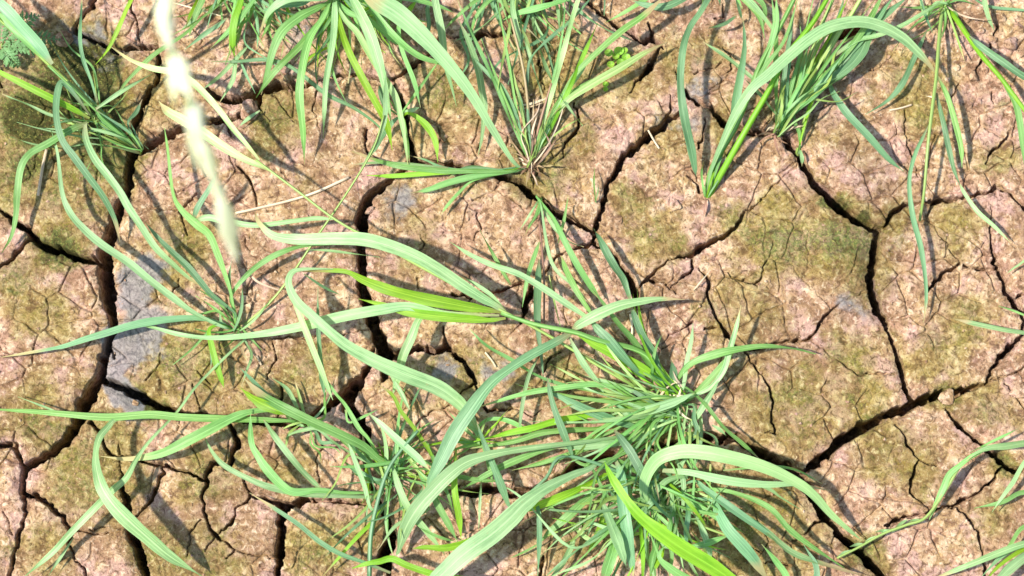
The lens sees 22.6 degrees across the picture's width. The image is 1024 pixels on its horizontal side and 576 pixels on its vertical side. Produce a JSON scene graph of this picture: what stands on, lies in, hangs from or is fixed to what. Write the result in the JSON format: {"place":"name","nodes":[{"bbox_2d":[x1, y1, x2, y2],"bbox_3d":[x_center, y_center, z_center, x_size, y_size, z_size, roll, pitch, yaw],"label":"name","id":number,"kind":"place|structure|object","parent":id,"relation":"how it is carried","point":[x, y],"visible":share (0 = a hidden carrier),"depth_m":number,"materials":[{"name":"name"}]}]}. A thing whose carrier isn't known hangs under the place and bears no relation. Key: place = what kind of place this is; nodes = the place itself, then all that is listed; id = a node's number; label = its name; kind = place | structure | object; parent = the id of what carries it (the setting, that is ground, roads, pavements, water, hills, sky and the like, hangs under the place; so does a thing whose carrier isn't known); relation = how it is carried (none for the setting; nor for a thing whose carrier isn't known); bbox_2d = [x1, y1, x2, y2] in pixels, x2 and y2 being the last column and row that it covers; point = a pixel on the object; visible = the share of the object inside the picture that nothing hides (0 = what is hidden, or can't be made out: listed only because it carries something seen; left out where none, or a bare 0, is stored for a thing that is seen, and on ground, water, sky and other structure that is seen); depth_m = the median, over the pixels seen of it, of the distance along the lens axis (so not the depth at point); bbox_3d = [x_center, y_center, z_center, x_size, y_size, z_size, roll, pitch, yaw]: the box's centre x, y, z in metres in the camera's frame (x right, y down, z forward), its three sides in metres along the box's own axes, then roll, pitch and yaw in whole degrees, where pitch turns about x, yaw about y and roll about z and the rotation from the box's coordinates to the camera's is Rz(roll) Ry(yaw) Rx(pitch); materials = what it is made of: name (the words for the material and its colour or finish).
{"place":"outdoors","nodes":[
{"label":"outdoors","id":0,"kind":"place"},
{"bbox_2d":[154,0,239,265],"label":"grass seed head","id":1,"kind":"object","parent":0,"point":[179,68],"depth_m":1.28},
{"bbox_2d":[0,0,1023,575],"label":"ground","id":2,"kind":"structure","parent":0,"point":[856,234],"depth_m":2.00,"materials":[{"name":"soil"}]},
{"bbox_2d":[0,9,59,68],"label":"feathery weed","id":3,"kind":"object","parent":2,"relation":"on","point":[9,49],"visible":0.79,"depth_m":2.01,"materials":[{"name":"green plant"}]},
{"bbox_2d":[37,149,47,195],"bbox_3d":[-0.369,-0.091,2.013,0.008,0.003,0.037,0,81,0],"label":"dry straw","id":4,"kind":"object","parent":2,"relation":"on","point":[41,172],"visible":1,"depth_m":2.01,"materials":[{"name":"beige plant"}]},
{"bbox_2d":[55,31,73,46],"bbox_3d":[-0.355,-0.197,2.029,0.014,0.010,0.014,31,82,5],"label":"soil clod","id":5,"kind":"object","parent":2,"relation":"on","point":[68,37],"visible":1,"depth_m":2.03,"materials":[{"name":"brown soil"}]},
{"bbox_2d":[0,0,207,284],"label":"grass plant","id":6,"kind":"object","parent":2,"relation":"on","point":[16,25],"depth_m":1.99,"materials":[{"name":"green plant"}]},
{"bbox_2d":[132,400,138,405],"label":"soil clod","id":7,"kind":"object","parent":2,"relation":"on","point":[135,402],"visible":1,"depth_m":1.98,"materials":[{"name":"brown soil"}]},
{"bbox_2d":[0,368,342,575],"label":"grass plant","id":8,"kind":"object","parent":2,"relation":"on","point":[124,517],"depth_m":1.96,"materials":[{"name":"green plant"}]},
{"bbox_2d":[3,73,387,575],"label":"grass plant","id":9,"kind":"object","parent":2,"relation":"on","point":[192,220],"depth_m":1.98,"materials":[{"name":"green plant"}]},
{"bbox_2d":[95,0,326,126],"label":"grass plant","id":10,"kind":"object","parent":2,"relation":"on","point":[233,31],"depth_m":2.02,"materials":[{"name":"green plant"}]},
{"bbox_2d":[240,99,258,120],"bbox_3d":[-0.207,-0.141,2.021,0.015,0.009,0.019,19,81,3],"label":"soil clod","id":11,"kind":"object","parent":2,"relation":"on","point":[249,107],"visible":1,"depth_m":2.02,"materials":[{"name":"beige soil"}]},
{"bbox_2d":[235,176,349,213],"bbox_3d":[-0.172,-0.071,2.010,0.094,0.004,0.006,-18,81,-3],"label":"dry straw","id":12,"kind":"object","parent":2,"relation":"on","point":[296,198],"visible":0.96,"depth_m":2.01,"materials":[{"name":"beige plant"}]},
{"bbox_2d":[211,0,453,164],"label":"grass plant","id":13,"kind":"object","parent":2,"relation":"on","point":[331,12],"depth_m":2.00,"materials":[{"name":"green plant"}]},
{"bbox_2d":[205,376,511,575],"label":"grass plant","id":14,"kind":"object","parent":2,"relation":"on","point":[263,401],"depth_m":1.96,"materials":[{"name":"green plant"}]},
{"bbox_2d":[365,206,373,213],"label":"soil clod","id":15,"kind":"object","parent":2,"relation":"on","point":[369,210],"visible":1,"depth_m":2.01,"materials":[{"name":"beige soil"}]},
{"bbox_2d":[371,64,438,162],"bbox_3d":[-0.084,-0.137,2.017,0.053,0.029,0.080,0,81,0],"label":"grass plant","id":16,"kind":"object","parent":2,"relation":"on","point":[426,125],"depth_m":2.01,"materials":[{"name":"green plant"}]},
{"bbox_2d":[285,267,542,485],"bbox_3d":[-0.090,0.074,1.968,0.233,0.048,0.085,38,83,6],"label":"grass plant","id":17,"kind":"object","parent":2,"relation":"on","point":[432,385],"depth_m":1.96,"materials":[{"name":"green plant"}]},
{"bbox_2d":[111,47,815,557],"bbox_3d":[-0.091,0.053,1.972,0.599,0.056,0.278,23,82,3],"label":"grass plant","id":18,"kind":"object","parent":2,"relation":"on","point":[663,405],"depth_m":1.96,"materials":[{"name":"green plant"}]},
{"bbox_2d":[485,352,496,366],"bbox_3d":[-0.017,0.056,1.990,0.010,0.002,0.012,0,81,0],"label":"dry straw","id":19,"kind":"object","parent":2,"relation":"on","point":[489,357],"visible":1,"depth_m":1.99,"materials":[{"name":"beige plant"}]},
{"bbox_2d":[351,0,666,214],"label":"grass plant","id":20,"kind":"object","parent":2,"relation":"on","point":[407,21],"depth_m":2.00,"materials":[{"name":"green plant"}]},
{"bbox_2d":[0,0,1023,575],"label":"soil crumbs","id":21,"kind":"object","parent":2,"relation":"on","point":[520,286],"visible":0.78,"depth_m":2.00,"materials":[{"name":"brown soil"}]},
{"bbox_2d":[445,0,631,125],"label":"grass plant","id":22,"kind":"object","parent":2,"relation":"on","point":[530,10],"depth_m":2.02,"materials":[{"name":"green plant"}]},
{"bbox_2d":[480,195,630,381],"bbox_3d":[0.039,-0.006,1.994,0.090,0.035,0.141,-22,82,-3],"label":"grass plant","id":23,"kind":"object","parent":2,"relation":"on","point":[604,248],"depth_m":1.99,"materials":[{"name":"green plant"}]},
{"bbox_2d":[579,513,581,529],"bbox_3d":[0.053,0.180,1.971,0.002,0.003,0.017,0,81,0],"label":"dry straw","id":24,"kind":"object","parent":2,"relation":"on","point":[580,518],"visible":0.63,"depth_m":1.97,"materials":[{"name":"beige plant"}]},
{"bbox_2d":[593,168,598,201],"bbox_3d":[0.066,-0.080,2.008,0.005,0.015,0.028,0,81,0],"label":"grass seedling","id":25,"kind":"object","parent":2,"relation":"on","point":[594,186],"depth_m":2.00,"materials":[{"name":"green plant"}]},
{"bbox_2d":[602,81,608,91],"bbox_3d":[0.074,-0.159,2.022,0.005,0.007,0.008,0,81,0],"label":"seedling","id":26,"kind":"object","parent":2,"relation":"on","point":[605,85],"visible":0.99,"depth_m":2.02,"materials":[{"name":"green plant"}]},
{"bbox_2d":[604,47,629,67],"bbox_3d":[0.083,-0.181,2.022,0.020,0.012,0.016,-13,81,-2],"label":"seedling","id":27,"kind":"object","parent":2,"relation":"on","point":[618,51],"visible":1,"depth_m":2.02,"materials":[{"name":"green plant"}]},
{"bbox_2d":[615,215,622,223],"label":"soil clod","id":28,"kind":"object","parent":2,"relation":"on","point":[618,219],"visible":1,"depth_m":2.01,"materials":[{"name":"beige soil"}]},
{"bbox_2d":[629,314,632,342],"bbox_3d":[0.093,0.031,1.994,0.003,0.002,0.023,0,81,0],"label":"dry straw","id":29,"kind":"object","parent":2,"relation":"on","point":[631,321],"visible":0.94,"depth_m":1.99,"materials":[{"name":"beige plant"}]},
{"bbox_2d":[429,428,861,575],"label":"grass plant","id":30,"kind":"object","parent":2,"relation":"on","point":[621,531],"depth_m":1.95,"materials":[{"name":"green plant"}]},
{"bbox_2d":[647,115,655,123],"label":"soil clod","id":31,"kind":"object","parent":2,"relation":"on","point":[651,119],"visible":1,"depth_m":2.02,"materials":[{"name":"beige soil"}]},
{"bbox_2d":[647,130,659,148],"bbox_3d":[0.112,-0.117,2.017,0.010,0.004,0.016,0,81,0],"label":"dry straw","id":32,"kind":"object","parent":2,"relation":"on","point":[656,144],"visible":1,"depth_m":2.02,"materials":[{"name":"beige plant"}]},
{"bbox_2d":[670,199,681,210],"bbox_3d":[0.128,-0.064,2.009,0.010,0.004,0.011,23,82,4],"label":"soil clod","id":33,"kind":"object","parent":2,"relation":"on","point":[675,205],"visible":1,"depth_m":2.01,"materials":[{"name":"beige soil"}]},
{"bbox_2d":[607,0,771,174],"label":"grass plant","id":34,"kind":"object","parent":2,"relation":"on","point":[754,8],"depth_m":2.00,"materials":[{"name":"green plant"}]},
{"bbox_2d":[604,461,819,575],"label":"grass plant","id":35,"kind":"object","parent":2,"relation":"on","point":[688,552],"depth_m":1.92,"materials":[{"name":"green plant"}]},
{"bbox_2d":[778,77,790,94],"bbox_3d":[0.217,-0.158,2.023,0.016,0.013,0.017,-17,81,-3],"label":"soil clod","id":36,"kind":"object","parent":2,"relation":"on","point":[779,85],"visible":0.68,"depth_m":2.02,"materials":[{"name":"beige soil"}]},
{"bbox_2d":[700,0,934,214],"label":"grass plant","id":37,"kind":"object","parent":2,"relation":"on","point":[763,74],"depth_m":1.99,"materials":[{"name":"green plant"}]},
{"bbox_2d":[793,0,861,164],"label":"grass plant","id":38,"kind":"object","parent":2,"relation":"on","point":[801,134],"depth_m":2.01,"materials":[{"name":"green plant"}]},
{"bbox_2d":[745,0,942,171],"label":"grass plant","id":39,"kind":"object","parent":2,"relation":"on","point":[796,95],"depth_m":2.00,"materials":[{"name":"green plant"}]},
{"bbox_2d":[889,104,911,110],"bbox_3d":[0.307,-0.142,2.020,0.018,0.002,0.006,0,81,0],"label":"dry straw","id":40,"kind":"object","parent":2,"relation":"on","point":[900,107],"visible":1,"depth_m":2.02,"materials":[{"name":"beige plant"}]},
{"bbox_2d":[837,428,1023,558],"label":"grass plant","id":41,"kind":"object","parent":2,"relation":"on","point":[949,476],"depth_m":1.96,"materials":[{"name":"green plant"}]},
{"bbox_2d":[865,0,1023,322],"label":"grass plant","id":42,"kind":"object","parent":2,"relation":"on","point":[979,48],"depth_m":2.00,"materials":[{"name":"green plant"}]},
{"bbox_2d":[938,388,953,404],"bbox_3d":[0.337,0.085,1.986,0.012,0.005,0.015,6,81,1],"label":"soil clod","id":43,"kind":"object","parent":2,"relation":"on","point":[946,397],"visible":1,"depth_m":1.98,"materials":[{"name":"brown soil"}]},
{"bbox_2d":[946,23,954,32],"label":"soil clod","id":44,"kind":"object","parent":2,"relation":"on","point":[949,27],"visible":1,"depth_m":2.03,"materials":[{"name":"brown soil"}]},
{"bbox_2d":[953,64,959,70],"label":"soil clod","id":45,"kind":"object","parent":2,"relation":"on","point":[956,67],"visible":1,"depth_m":2.02,"materials":[{"name":"brown soil"}]},
{"bbox_2d":[956,35,964,43],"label":"soil clod","id":46,"kind":"object","parent":2,"relation":"on","point":[961,39],"visible":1,"depth_m":2.03,"materials":[{"name":"brown soil"}]},
{"bbox_2d":[963,15,970,22],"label":"soil clod","id":47,"kind":"object","parent":2,"relation":"on","point":[967,20],"visible":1,"depth_m":2.03,"materials":[{"name":"brown soil"}]},
{"bbox_2d":[965,43,972,51],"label":"soil clod","id":48,"kind":"object","parent":2,"relation":"on","point":[968,47],"visible":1,"depth_m":2.03,"materials":[{"name":"brown soil"}]},
{"bbox_2d":[968,70,977,81],"bbox_3d":[0.365,-0.168,2.024,0.008,0.006,0.010,8,81,1],"label":"soil clod","id":49,"kind":"object","parent":2,"relation":"on","point":[972,75],"visible":1,"depth_m":2.02,"materials":[{"name":"beige soil"}]},
{"bbox_2d":[977,27,984,33],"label":"soil clod","id":50,"kind":"object","parent":2,"relation":"on","point":[980,30],"visible":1,"depth_m":2.03,"materials":[{"name":"brown soil"}]},
{"bbox_2d":[939,460,1023,575],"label":"grass plant","id":51,"kind":"object","parent":2,"relation":"on","point":[1012,566],"depth_m":1.95,"materials":[{"name":"green plant"}]},
{"bbox_2d":[951,260,1023,334],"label":"grass plant","id":52,"kind":"object","parent":2,"relation":"on","point":[991,327],"depth_m":1.98,"materials":[{"name":"green plant"}]},
{"bbox_2d":[986,35,996,43],"bbox_3d":[0.380,-0.197,2.029,0.008,0.005,0.006,33,82,5],"label":"soil clod","id":53,"kind":"object","parent":2,"relation":"on","point":[991,39],"visible":1,"depth_m":2.03,"materials":[{"name":"brown soil"}]},
{"bbox_2d":[998,13,1005,22],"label":"soil clod","id":54,"kind":"object","parent":2,"relation":"on","point":[1002,18],"visible":1,"depth_m":2.03,"materials":[{"name":"brown soil"}]},
{"bbox_2d":[1004,37,1017,49],"bbox_3d":[0.395,-0.194,2.026,0.011,0.007,0.012,12,81,2],"label":"soil clod","id":55,"kind":"object","parent":2,"relation":"on","point":[1010,43],"visible":1,"depth_m":2.02,"materials":[{"name":"brown soil"}]},
{"bbox_2d":[1008,382,1023,397],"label":"soil clod","id":56,"kind":"object","parent":2,"relation":"on","point":[1017,390],"visible":1,"depth_m":1.98,"materials":[{"name":"brown soil"}]},
{"bbox_2d":[1013,22,1023,31],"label":"soil clod","id":57,"kind":"object","parent":2,"relation":"on","point":[1018,26],"visible":1,"depth_m":2.03,"materials":[{"name":"brown soil"}]},
{"bbox_2d":[1018,50,1023,56],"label":"soil clod","id":58,"kind":"object","parent":2,"relation":"on","point":[1020,53],"visible":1,"depth_m":2.02,"materials":[{"name":"brown soil"}]},
{"bbox_2d":[975,0,1023,29],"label":"grass plant","id":59,"kind":"object","parent":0,"point":[986,6],"depth_m":2.02,"materials":[{"name":"green plant"}]}
]}

